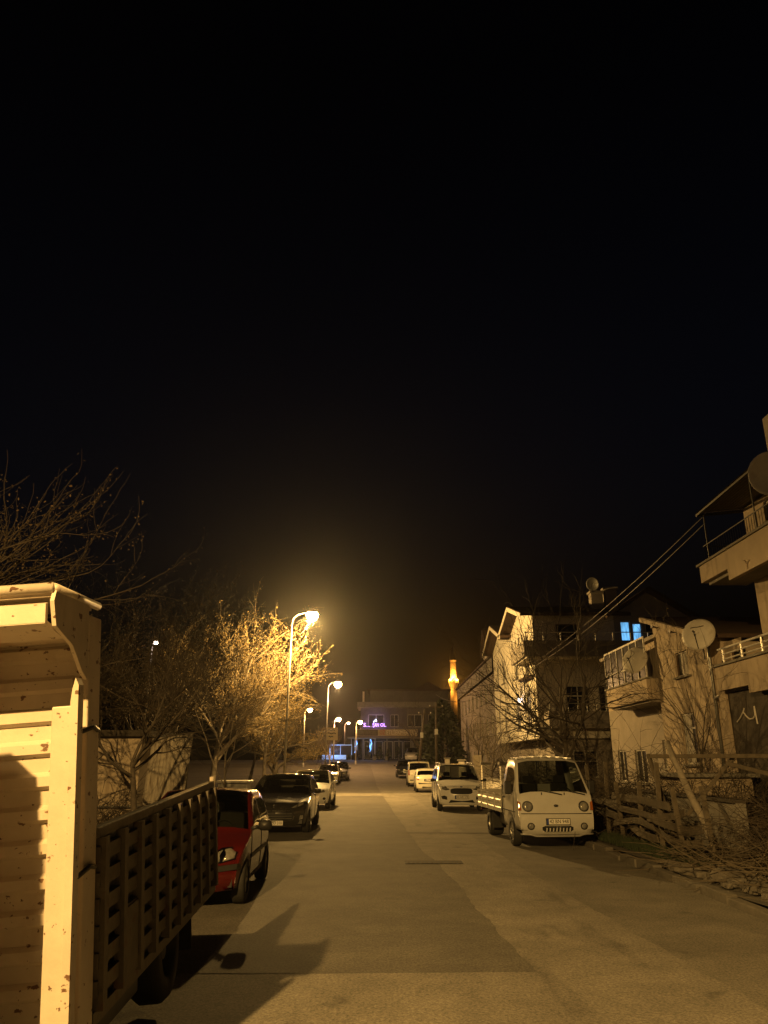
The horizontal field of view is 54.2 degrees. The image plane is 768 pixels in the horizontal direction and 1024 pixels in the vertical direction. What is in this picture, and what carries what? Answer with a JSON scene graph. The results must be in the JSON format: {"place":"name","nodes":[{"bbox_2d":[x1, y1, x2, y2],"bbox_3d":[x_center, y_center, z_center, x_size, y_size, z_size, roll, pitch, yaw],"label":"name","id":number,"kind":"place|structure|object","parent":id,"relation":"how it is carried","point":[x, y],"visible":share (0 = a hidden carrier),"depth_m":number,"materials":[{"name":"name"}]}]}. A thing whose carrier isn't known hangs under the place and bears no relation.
{"place":"outdoors","nodes":[
{"label":"outdoors","id":0,"kind":"place"},
{"bbox_2d":[216,780,253,788],"bbox_3d":[-4.850,9.293,24.279,1.040,1.140,1.060,0,-18,0],"label":"wheelie bin","id":1,"kind":"object","parent":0,"point":[239,783],"visible":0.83,"depth_m":23.97,"materials":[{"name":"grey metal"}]},
{"bbox_2d":[187,763,326,788],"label":"verge","id":2,"kind":"structure","parent":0,"point":[198,773],"depth_m":77.16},
{"bbox_2d":[2,557,156,718],"bbox_3d":[-11.162,5.657,27.596,7.009,10.467,7.355,-10,-21,29],"label":"bare tree","id":3,"kind":"object","parent":2,"relation":"on","point":[121,656],"visible":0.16,"depth_m":29.20,"materials":[{"name":"brown plant"}]},
{"bbox_2d":[3,572,187,730],"bbox_3d":[-8.123,4.938,20.413,6.962,7.309,6.432,-7,-19,19],"label":"bare tree","id":4,"kind":"object","parent":2,"relation":"on","point":[113,708],"visible":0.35,"depth_m":19.88,"materials":[{"name":"brown plant"}]},
{"bbox_2d":[0,453,206,756],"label":"overhanging tree","id":5,"kind":"object","parent":2,"relation":"on","point":[22,558],"visible":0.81,"depth_m":13.36,"materials":[{"name":"brown plant"}]},
{"bbox_2d":[96,750,162,824],"bbox_3d":[-6.546,6.753,17.474,4.096,2.313,4.068,0,-18,0],"label":"thorn bush","id":6,"kind":"object","parent":2,"relation":"on","point":[102,812],"visible":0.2,"depth_m":17.25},
{"bbox_2d":[96,730,176,823],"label":"pale shed","id":7,"kind":"structure","parent":2,"relation":"on","point":[122,743],"depth_m":18.60,"materials":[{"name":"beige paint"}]},
{"bbox_2d":[141,734,192,806],"bbox_3d":[-5.310,6.636,18.241,1.080,2.401,0.455,0,-18,0],"label":"corrugated sheet","id":8,"kind":"object","parent":2,"relation":"on","point":[165,774],"visible":0.39,"depth_m":18.38,"materials":[{"name":"brown metal"}]},
{"bbox_2d":[119,590,239,733],"bbox_3d":[-10.703,8.447,34.823,6.090,9.736,6.985,-7,-20,20],"label":"bare tree","id":9,"kind":"object","parent":2,"relation":"on","point":[154,640],"visible":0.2,"depth_m":35.45,"materials":[{"name":"brown plant"}]},
{"bbox_2d":[98,616,264,811],"bbox_3d":[-5.108,4.669,16.032,4.699,5.052,5.674,14,-23,-36],"label":"bare tree","id":10,"kind":"object","parent":2,"relation":"on","point":[131,776],"visible":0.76,"depth_m":15.88,"materials":[{"name":"brown plant"}]},
{"bbox_2d":[94,561,305,733],"bbox_3d":[-8.416,6.765,31.289,10.615,10.688,7.422,0,-18,0],"label":"leafy tree","id":11,"kind":"object","parent":2,"relation":"on","point":[164,640],"visible":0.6,"depth_m":30.43,"materials":[{"name":"plant"}]},
{"bbox_2d":[110,639,324,786],"bbox_3d":[-5.007,7.279,25.484,5.696,6.062,6.720,-8,-20,23],"label":"bare tree","id":12,"kind":"object","parent":2,"relation":"on","point":[240,749],"visible":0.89,"depth_m":24.89,"materials":[{"name":"brown plant"}]},
{"bbox_2d":[155,581,341,786],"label":"leafy tree","id":13,"kind":"object","parent":2,"relation":"on","point":[273,677],"visible":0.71,"depth_m":43.54,"materials":[{"name":"plant"}]},
{"bbox_2d":[207,647,301,779],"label":"bare tree","id":14,"kind":"object","parent":2,"relation":"on","point":[252,768],"visible":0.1,"depth_m":59.03,"materials":[{"name":"brown plant"}]},
{"bbox_2d":[244,678,330,773],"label":"leafy tree","id":15,"kind":"object","parent":2,"relation":"on","point":[273,761],"visible":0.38,"depth_m":51.20,"materials":[{"name":"plant"}]},
{"bbox_2d":[229,656,347,775],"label":"bare tree","id":16,"kind":"object","parent":2,"relation":"on","point":[266,756],"visible":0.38,"depth_m":48.76,"materials":[{"name":"brown plant"}]},
{"bbox_2d":[308,725,342,763],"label":"lit bush","id":17,"kind":"object","parent":2,"relation":"on","point":[320,741],"visible":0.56,"depth_m":91.69,"materials":[{"name":"brown plant"}]},
{"bbox_2d":[324,680,341,764],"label":"street lamp","id":18,"kind":"object","parent":2,"relation":"on","point":[337,683],"visible":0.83,"depth_m":78.54,"materials":[{"name":"metal"}]},
{"bbox_2d":[326,728,337,739],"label":"pole sign","id":19,"kind":"object","parent":18,"relation":"attached to","point":[331,735],"visible":0.97,"depth_m":76.91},
{"bbox_2d":[189,760,451,763],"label":"junction road","id":20,"kind":"structure","parent":0,"point":[306,761],"depth_m":101.23,"materials":[{"name":"asphalt"}]},
{"bbox_2d":[322,745,351,758],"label":"lit kiosk","id":21,"kind":"object","parent":20,"relation":"on","point":[342,751],"visible":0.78,"depth_m":106.69,"materials":[{"name":"blue glass"}]},
{"bbox_2d":[405,748,418,760],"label":"parked van","id":22,"kind":"object","parent":20,"relation":"on","point":[410,753],"visible":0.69,"depth_m":101.82,"materials":[{"name":"white paint"}]},
{"bbox_2d":[415,699,461,763],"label":"evergreen tree","id":23,"kind":"object","parent":20,"relation":"on","point":[429,727],"visible":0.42,"depth_m":95.70,"materials":[{"name":"green plant"}]},
{"bbox_2d":[0,0,767,759],"label":"sky","id":24,"kind":"structure","parent":0,"point":[394,304],"materials":[{"name":"black"}]},
{"bbox_2d":[176,764,767,1009],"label":"road","id":25,"kind":"structure","parent":0,"point":[718,941],"depth_m":10.33,"materials":[{"name":"asphalt"}]},
{"bbox_2d":[0,582,217,1023],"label":"farm truck","id":26,"kind":"object","parent":25,"relation":"on","point":[95,924],"visible":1,"depth_m":4.32,"materials":[{"name":"paint"}]},
{"bbox_2d":[319,763,341,783],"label":"estate car","id":27,"kind":"object","parent":25,"relation":"on","point":[335,772],"visible":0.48,"depth_m":60.47,"materials":[{"name":"beige paint"}]},
{"bbox_2d":[330,762,350,780],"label":"parked car","id":28,"kind":"object","parent":25,"relation":"on","point":[345,771],"visible":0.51,"depth_m":65.39,"materials":[{"name":"black paint"}]},
{"bbox_2d":[176,765,536,972],"bbox_3d":[-1.549,17.594,49.398,4.872,1.426,89.215,0,-18,-1],"label":"asphalt patch","id":29,"kind":"object","parent":25,"relation":"on","point":[342,887],"visible":0.72,"depth_m":9.63,"materials":[{"name":"asphalt"}]},
{"bbox_2d":[161,787,271,903],"bbox_3d":[-2.756,5.002,11.494,2.200,1.448,3.570,0,-18,-1],"label":"red hatchback","id":30,"kind":"object","parent":29,"relation":"on","point":[244,824],"visible":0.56,"depth_m":10.95,"materials":[{"name":"paint"}]},
{"bbox_2d":[244,773,320,831],"bbox_3d":[-2.912,8.428,21.904,2.277,1.505,4.200,0,-18,0],"label":"black hatchback","id":31,"kind":"object","parent":29,"relation":"on","point":[290,799],"visible":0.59,"depth_m":20.95,"materials":[{"name":"paint"}]},
{"bbox_2d":[296,769,337,808],"bbox_3d":[-3.045,11.728,31.842,2.258,1.504,4.069,0,-18,1],"label":"white hatchback","id":32,"kind":"object","parent":29,"relation":"on","point":[326,781],"visible":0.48,"depth_m":31.32,"materials":[{"name":"paint"}]},
{"bbox_2d":[336,793,431,795],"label":"speed hump","id":33,"kind":"object","parent":25,"relation":"on","point":[383,794],"visible":0.54,"depth_m":42.28,"materials":[{"name":"concrete"}]},
{"bbox_2d":[394,760,411,777],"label":"parked car","id":34,"kind":"object","parent":25,"relation":"on","point":[401,765],"visible":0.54,"depth_m":69.11,"materials":[{"name":"black paint"}]},
{"bbox_2d":[403,761,429,785],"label":"passenger van","id":35,"kind":"object","parent":25,"relation":"on","point":[413,767],"visible":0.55,"depth_m":56.17,"materials":[{"name":"beige paint"}]},
{"bbox_2d":[410,768,433,791],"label":"hatchback","id":36,"kind":"object","parent":25,"relation":"on","point":[422,777],"visible":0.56,"depth_m":46.45,"materials":[{"name":"beige paint"}]},
{"bbox_2d":[418,709,431,760],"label":"utility pole","id":37,"kind":"object","parent":25,"relation":"on","point":[421,736],"visible":0.96,"depth_m":74.61,"materials":[{"name":"brown wood"}]},
{"bbox_2d":[405,860,462,863],"bbox_3d":[0.950,6.708,14.368,1.100,0.018,0.440,0,-18,0],"label":"drain grate","id":38,"kind":"object","parent":25,"relation":"on","point":[433,862],"visible":1,"depth_m":14.29,"materials":[{"name":"metal"}]},
{"bbox_2d":[109,796,767,1023],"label":"asphalt lane","id":39,"kind":"structure","parent":25,"relation":"on","point":[589,965],"depth_m":6.50,"materials":[{"name":"asphalt"}]},
{"bbox_2d":[395,832,505,832],"bbox_3d":[1.800,8.671,20.276,3.000,0.001,0.350,0,-18,0],"label":"trench seam","id":40,"kind":"object","parent":25,"relation":"on","point":[443,832],"visible":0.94,"depth_m":20.35,"materials":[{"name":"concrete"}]},
{"bbox_2d":[430,758,486,810],"bbox_3d":[2.954,11.164,30.855,2.241,1.952,4.160,0,-18,-1],"label":"compact van","id":41,"kind":"object","parent":25,"relation":"on","point":[451,783],"visible":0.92,"depth_m":29.48,"materials":[{"name":"paint"}]},
{"bbox_2d":[477,756,594,845],"bbox_3d":[3.693,7.232,19.035,2.110,1.968,4.860,1,-18,-4],"label":"flatbed truck","id":42,"kind":"object","parent":25,"relation":"on","point":[544,796],"visible":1,"depth_m":17.09,"materials":[{"name":"white paint"}]},
{"bbox_2d":[429,764,767,876],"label":"verge","id":43,"kind":"structure","parent":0,"point":[629,832],"depth_m":16.18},
{"bbox_2d":[421,714,468,764],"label":"evergreen tree","id":44,"kind":"object","parent":43,"relation":"on","point":[444,732],"visible":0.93,"depth_m":79.80,"materials":[{"name":"green plant"}]},
{"bbox_2d":[450,696,506,759],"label":"bare tree","id":45,"kind":"object","parent":43,"relation":"on","point":[475,744],"visible":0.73,"depth_m":54.72,"materials":[{"name":"brown plant"}]},
{"bbox_2d":[455,630,528,777],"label":"terrace house","id":46,"kind":"structure","parent":43,"relation":"on","point":[467,715],"depth_m":70.68,"materials":[{"name":"grey paint"}]},
{"bbox_2d":[470,705,531,776],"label":"bare tree","id":47,"kind":"object","parent":43,"relation":"on","point":[494,747],"visible":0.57,"depth_m":47.35,"materials":[{"name":"brown plant"}]},
{"bbox_2d":[467,737,590,788],"bbox_3d":[6.873,12.658,36.904,5.975,3.444,7.381,0,-18,0],"label":"thorn bush","id":48,"kind":"object","parent":43,"relation":"on","point":[492,775],"visible":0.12,"depth_m":36.54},
{"bbox_2d":[424,554,676,760],"bbox_3d":[5.776,5.854,28.004,8.865,10.302,13.893,-4,-19,13],"label":"fruit tree","id":49,"kind":"object","parent":43,"relation":"on","point":[537,720],"visible":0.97,"depth_m":28.29,"materials":[{"name":"plant"}]},
{"bbox_2d":[471,731,636,788],"bbox_3d":[7.138,10.901,31.285,8.117,4.224,7.552,0,-18,0],"label":"thorn bush","id":50,"kind":"object","parent":43,"relation":"on","point":[543,754],"visible":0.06,"depth_m":31.83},
{"bbox_2d":[467,724,673,830],"bbox_3d":[6.001,7.765,21.758,7.244,3.320,6.785,-10,-21,27],"label":"thorn bush","id":51,"kind":"object","parent":43,"relation":"on","point":[584,773],"visible":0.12,"depth_m":21.51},
{"bbox_2d":[482,586,700,793],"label":"gabled house","id":52,"kind":"structure","parent":43,"relation":"on","point":[633,609],"depth_m":42.25,"materials":[{"name":"white paint"}]},
{"bbox_2d":[555,624,577,639],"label":"window","id":53,"kind":"structure","parent":52,"relation":"in","point":[570,628],"depth_m":42.35,"materials":[{"name":"black glass"}]},
{"bbox_2d":[565,686,590,710],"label":"window","id":54,"kind":"structure","parent":52,"relation":"in","point":[578,695],"depth_m":41.19,"materials":[{"name":"black glass"}]},
{"bbox_2d":[573,750,600,778],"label":"window","id":55,"kind":"structure","parent":52,"relation":"in","point":[578,752],"depth_m":40.72,"materials":[{"name":"black glass"}]},
{"bbox_2d":[586,577,598,590],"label":"satellite dish","id":56,"kind":"object","parent":52,"relation":"attached to","point":[591,581],"visible":0.96,"depth_m":45.38,"materials":[{"name":"metal"}]},
{"bbox_2d":[598,686,608,710],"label":"window","id":57,"kind":"structure","parent":52,"relation":"in","point":[603,701],"depth_m":41.17,"materials":[{"name":"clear glass"}]},
{"bbox_2d":[536,517,702,661],"bbox_3d":[8.951,4.268,32.089,0.022,1.843,20.643,1,-18,-3],"label":"overhead cable","id":58,"kind":"object","parent":52,"relation":"attached to","point":[638,578],"visible":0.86,"depth_m":26.91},
{"bbox_2d":[537,523,704,664],"bbox_3d":[8.951,4.460,31.999,0.022,1.823,20.793,1,-18,-3],"label":"overhead cable","id":59,"kind":"object","parent":52,"relation":"attached to","point":[639,584],"visible":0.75,"depth_m":26.91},
{"bbox_2d":[620,621,629,639],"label":"window","id":60,"kind":"structure","parent":52,"relation":"in","point":[624,625],"depth_m":42.35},
{"bbox_2d":[632,623,641,639],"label":"window","id":61,"kind":"structure","parent":52,"relation":"in","point":[635,635],"depth_m":42.35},
{"bbox_2d":[599,635,668,788],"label":"glazed balcony house","id":62,"kind":"structure","parent":43,"relation":"on","point":[649,721],"depth_m":30.54,"materials":[{"name":"grey paint"}]},
{"bbox_2d":[618,750,628,782],"bbox_3d":[10.609,11.283,33.238,0.218,1.370,1.360,0,-18,0],"label":"window","id":63,"kind":"structure","parent":62,"relation":"in","point":[624,758],"depth_m":33.38,"materials":[{"name":"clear glass"}]},
{"bbox_2d":[622,647,646,680],"bbox_3d":[9.352,5.632,27.913,0.796,1.261,0.807,-1,-18,2],"label":"satellite dish","id":64,"kind":"object","parent":62,"relation":"on","point":[636,662],"visible":0.98,"depth_m":27.87,"materials":[{"name":"paint"}]},
{"bbox_2d":[636,749,648,784],"bbox_3d":[10.609,10.495,30.865,0.218,1.370,1.560,0,-18,0],"label":"window","id":65,"kind":"structure","parent":62,"relation":"in","point":[639,751],"depth_m":31.17,"materials":[{"name":"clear glass"}]},
{"bbox_2d":[501,725,767,849],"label":"thorn bush","id":66,"kind":"object","parent":43,"relation":"on","point":[604,817],"visible":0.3,"depth_m":19.17,"materials":[{"name":"plant"}]},
{"bbox_2d":[584,762,717,860],"bbox_3d":[5.704,6.836,17.487,0.314,1.915,8.456,1,-18,-2],"label":"wooden fence","id":67,"kind":"object","parent":43,"relation":"on","point":[659,804],"visible":0.66,"depth_m":16.04,"materials":[{"name":"brown wood"}]},
{"bbox_2d":[565,587,747,771],"bbox_3d":[8.917,5.421,22.358,4.294,7.606,6.606,5,-19,-14],"label":"sapling","id":68,"kind":"object","parent":43,"relation":"on","point":[698,742],"visible":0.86,"depth_m":22.65,"materials":[{"name":"brown plant"}]},
{"bbox_2d":[646,754,679,848],"bbox_3d":[6.050,6.242,16.262,0.090,1.911,0.556,13,-23,-35],"label":"leaning post","id":69,"kind":"object","parent":43,"relation":"on","point":[650,761],"visible":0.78,"depth_m":16.37,"materials":[{"name":"brown wood"}]},
{"bbox_2d":[562,703,767,833],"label":"thorn bush","id":70,"kind":"object","parent":43,"relation":"on","point":[698,770],"visible":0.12,"depth_m":20.16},
{"bbox_2d":[576,718,767,849],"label":"thorn bush","id":71,"kind":"object","parent":43,"relation":"on","point":[719,789],"visible":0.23,"depth_m":17.35,"materials":[{"name":"plant"}]},
{"bbox_2d":[619,788,750,852],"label":"yard wall","id":72,"kind":"structure","parent":43,"relation":"on","point":[714,811],"depth_m":15.79,"materials":[{"name":"stone"}]},
{"bbox_2d":[603,809,767,899],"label":"brushwood","id":73,"kind":"object","parent":43,"relation":"on","point":[753,862],"visible":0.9,"depth_m":12.14,"materials":[{"name":"plant"}]},
{"bbox_2d":[665,740,721,854],"bbox_3d":[6.290,5.800,15.293,0.226,2.242,2.010,0,-18,0],"label":"leaning log","id":74,"kind":"object","parent":43,"relation":"on","point":[695,805],"visible":0.71,"depth_m":15.47,"materials":[{"name":"wood"}]},
{"bbox_2d":[650,754,767,757],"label":"timber rail","id":75,"kind":"object","parent":74,"relation":"on","point":[711,755],"visible":1,"depth_m":16.08,"materials":[{"name":"brown wood"}]},
{"bbox_2d":[686,753,735,815],"bbox_3d":[7.025,5.839,16.079,1.173,1.293,0.110,-7,-20,20],"label":"leaning timber","id":76,"kind":"object","parent":75,"relation":"on","point":[710,785],"visible":0.79,"depth_m":16.03,"materials":[{"name":"brown wood"}]},
{"bbox_2d":[639,617,764,772],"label":"narrow house","id":77,"kind":"structure","parent":43,"relation":"on","point":[730,630],"depth_m":24.71,"materials":[{"name":"beige paint"}]},
{"bbox_2d":[673,650,689,679],"bbox_3d":[10.009,5.142,25.214,0.218,0.870,1.260,0,-18,0],"label":"window","id":78,"kind":"structure","parent":77,"relation":"in","point":[681,658],"depth_m":25.28,"materials":[{"name":"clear glass"}]},
{"bbox_2d":[682,713,699,766],"bbox_3d":[10.009,7.435,24.506,0.218,1.670,1.260,0,-18,0],"label":"window","id":79,"kind":"structure","parent":77,"relation":"in","point":[688,721],"depth_m":24.63,"materials":[{"name":"clear glass"}]},
{"bbox_2d":[682,619,715,659],"bbox_3d":[9.316,3.743,22.241,0.777,1.211,0.766,3,-19,-9],"label":"satellite dish","id":80,"kind":"object","parent":77,"relation":"attached to","point":[693,638],"visible":0.99,"depth_m":22.20,"materials":[{"name":"paint"}]},
{"bbox_2d":[652,773,759,827],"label":"garden shed","id":81,"kind":"structure","parent":43,"relation":"on","point":[703,777],"depth_m":19.32,"materials":[{"name":"beige paint"}]},
{"bbox_2d":[647,759,767,880],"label":"thorn bush","id":82,"kind":"object","parent":43,"relation":"on","point":[749,832],"visible":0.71,"depth_m":13.00,"materials":[{"name":"plant"}]},
{"bbox_2d":[695,414,767,830],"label":"building","id":83,"kind":"structure","parent":43,"relation":"on","point":[743,560],"depth_m":20.70,"materials":[{"name":"beige paint"}]},
{"bbox_2d":[748,451,767,494],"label":"satellite dish","id":84,"kind":"object","parent":83,"relation":"attached to","point":[758,473],"visible":1,"depth_m":18.29,"materials":[{"name":"paint"}]},
{"bbox_2d":[727,762,767,775],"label":"timber beam","id":85,"kind":"structure","parent":43,"relation":"on","point":[747,768],"depth_m":15.59,"materials":[{"name":"brown wood"}]},
{"bbox_2d":[588,830,767,905],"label":"pavement","id":86,"kind":"structure","parent":0,"point":[737,890],"depth_m":11.65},
{"bbox_2d":[429,702,442,764],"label":"utility pole","id":87,"kind":"object","parent":86,"relation":"on","point":[436,744],"visible":0.97,"depth_m":71.80,"materials":[{"name":"brown wood"}]},
{"bbox_2d":[473,755,481,782],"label":"sheet fence","id":88,"kind":"object","parent":86,"relation":"on","point":[476,765],"visible":0.44,"depth_m":42.54,"materials":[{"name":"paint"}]},
{"bbox_2d":[479,762,490,788],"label":"gate pillar","id":89,"kind":"structure","parent":86,"relation":"on","point":[484,775],"depth_m":38.59,"materials":[{"name":"white paint"}]},
{"bbox_2d":[485,777,503,788],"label":"garden wall","id":90,"kind":"structure","parent":86,"relation":"on","point":[495,785],"depth_m":35.55,"materials":[{"name":"white paint"}]},
{"bbox_2d":[498,762,506,788],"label":"gate pillar","id":91,"kind":"structure","parent":86,"relation":"on","point":[503,768],"depth_m":32.74,"materials":[{"name":"white paint"}]},
{"bbox_2d":[589,830,733,866],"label":"grass","id":92,"kind":"structure","parent":86,"relation":"on","point":[614,840],"depth_m":15.69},
{"bbox_2d":[670,863,700,874],"bbox_3d":[4.993,5.888,12.364,0.390,0.182,0.591,8,-20,-23],"label":"stone","id":93,"kind":"object","parent":86,"relation":"on","point":[678,869],"visible":0.4,"depth_m":12.31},
{"bbox_2d":[656,859,767,901],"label":"rubble bits","id":94,"kind":"object","parent":86,"relation":"on","point":[701,873],"visible":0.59,"depth_m":10.95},
{"bbox_2d":[706,866,754,882],"bbox_3d":[5.366,5.601,11.503,0.746,0.268,0.618,0,-18,0],"label":"stone","id":95,"kind":"object","parent":86,"relation":"on","point":[713,874],"visible":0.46,"depth_m":11.39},
{"bbox_2d":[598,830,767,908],"bbox_3d":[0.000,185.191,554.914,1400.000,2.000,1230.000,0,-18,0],"label":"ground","id":96,"kind":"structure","parent":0,"point":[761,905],"depth_m":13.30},
{"bbox_2d":[347,682,450,759],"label":"restaurant building","id":97,"kind":"structure","parent":96,"relation":"on","point":[390,736],"depth_m":114.80,"materials":[{"name":"glass"}]},
{"bbox_2d":[364,741,372,758],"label":"window","id":98,"kind":"structure","parent":97,"relation":"in","point":[366,743],"depth_m":113.59,"materials":[{"name":"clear glass"}]},
{"bbox_2d":[368,715,383,726],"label":"window","id":99,"kind":"structure","parent":97,"relation":"in","point":[380,718],"depth_m":114.88,"materials":[{"name":"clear glass"}]},
{"bbox_2d":[376,741,382,758],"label":"window","id":100,"kind":"structure","parent":97,"relation":"in","point":[378,743],"depth_m":113.65,"materials":[{"name":"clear glass"}]},
{"bbox_2d":[384,741,392,758],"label":"window","id":101,"kind":"structure","parent":97,"relation":"in","point":[390,743],"depth_m":113.65,"materials":[{"name":"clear glass"}]},
{"bbox_2d":[391,715,397,726],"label":"window","id":102,"kind":"structure","parent":97,"relation":"in","point":[393,720],"depth_m":114.85,"materials":[{"name":"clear glass"}]},
{"bbox_2d":[394,741,402,758],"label":"window","id":103,"kind":"structure","parent":97,"relation":"in","point":[395,742],"depth_m":113.58,"materials":[{"name":"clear glass"}]},
{"bbox_2d":[407,715,421,726],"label":"window","id":104,"kind":"structure","parent":97,"relation":"in","point":[418,717],"depth_m":114.88,"materials":[{"name":"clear glass"}]},
{"bbox_2d":[382,689,437,760],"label":"slim tree","id":105,"kind":"object","parent":96,"relation":"on","point":[412,737],"visible":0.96,"depth_m":82.74,"materials":[{"name":"brown plant"}]},
{"bbox_2d":[448,642,458,757],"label":"minaret","id":106,"kind":"object","parent":96,"relation":"on","point":[453,684],"visible":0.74,"depth_m":272.96,"materials":[{"name":"stone"}]},
{"bbox_2d":[563,837,767,921],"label":"kerb","id":107,"kind":"structure","parent":96,"relation":"on","point":[732,900],"depth_m":11.47,"materials":[{"name":"concrete"}]},
{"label":"left pavement","id":108,"kind":"structure","parent":0,"visible":0},
{"bbox_2d":[283,609,317,772],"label":"street lamp","id":109,"kind":"object","parent":108,"relation":"on","point":[312,613],"visible":0.84,"depth_m":42.29,"materials":[{"name":"metal"}]},
{"bbox_2d":[355,720,361,764],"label":"street lamp","id":110,"kind":"object","parent":108,"relation":"on","point":[359,721],"visible":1,"depth_m":90.96,"materials":[{"name":"metal"}]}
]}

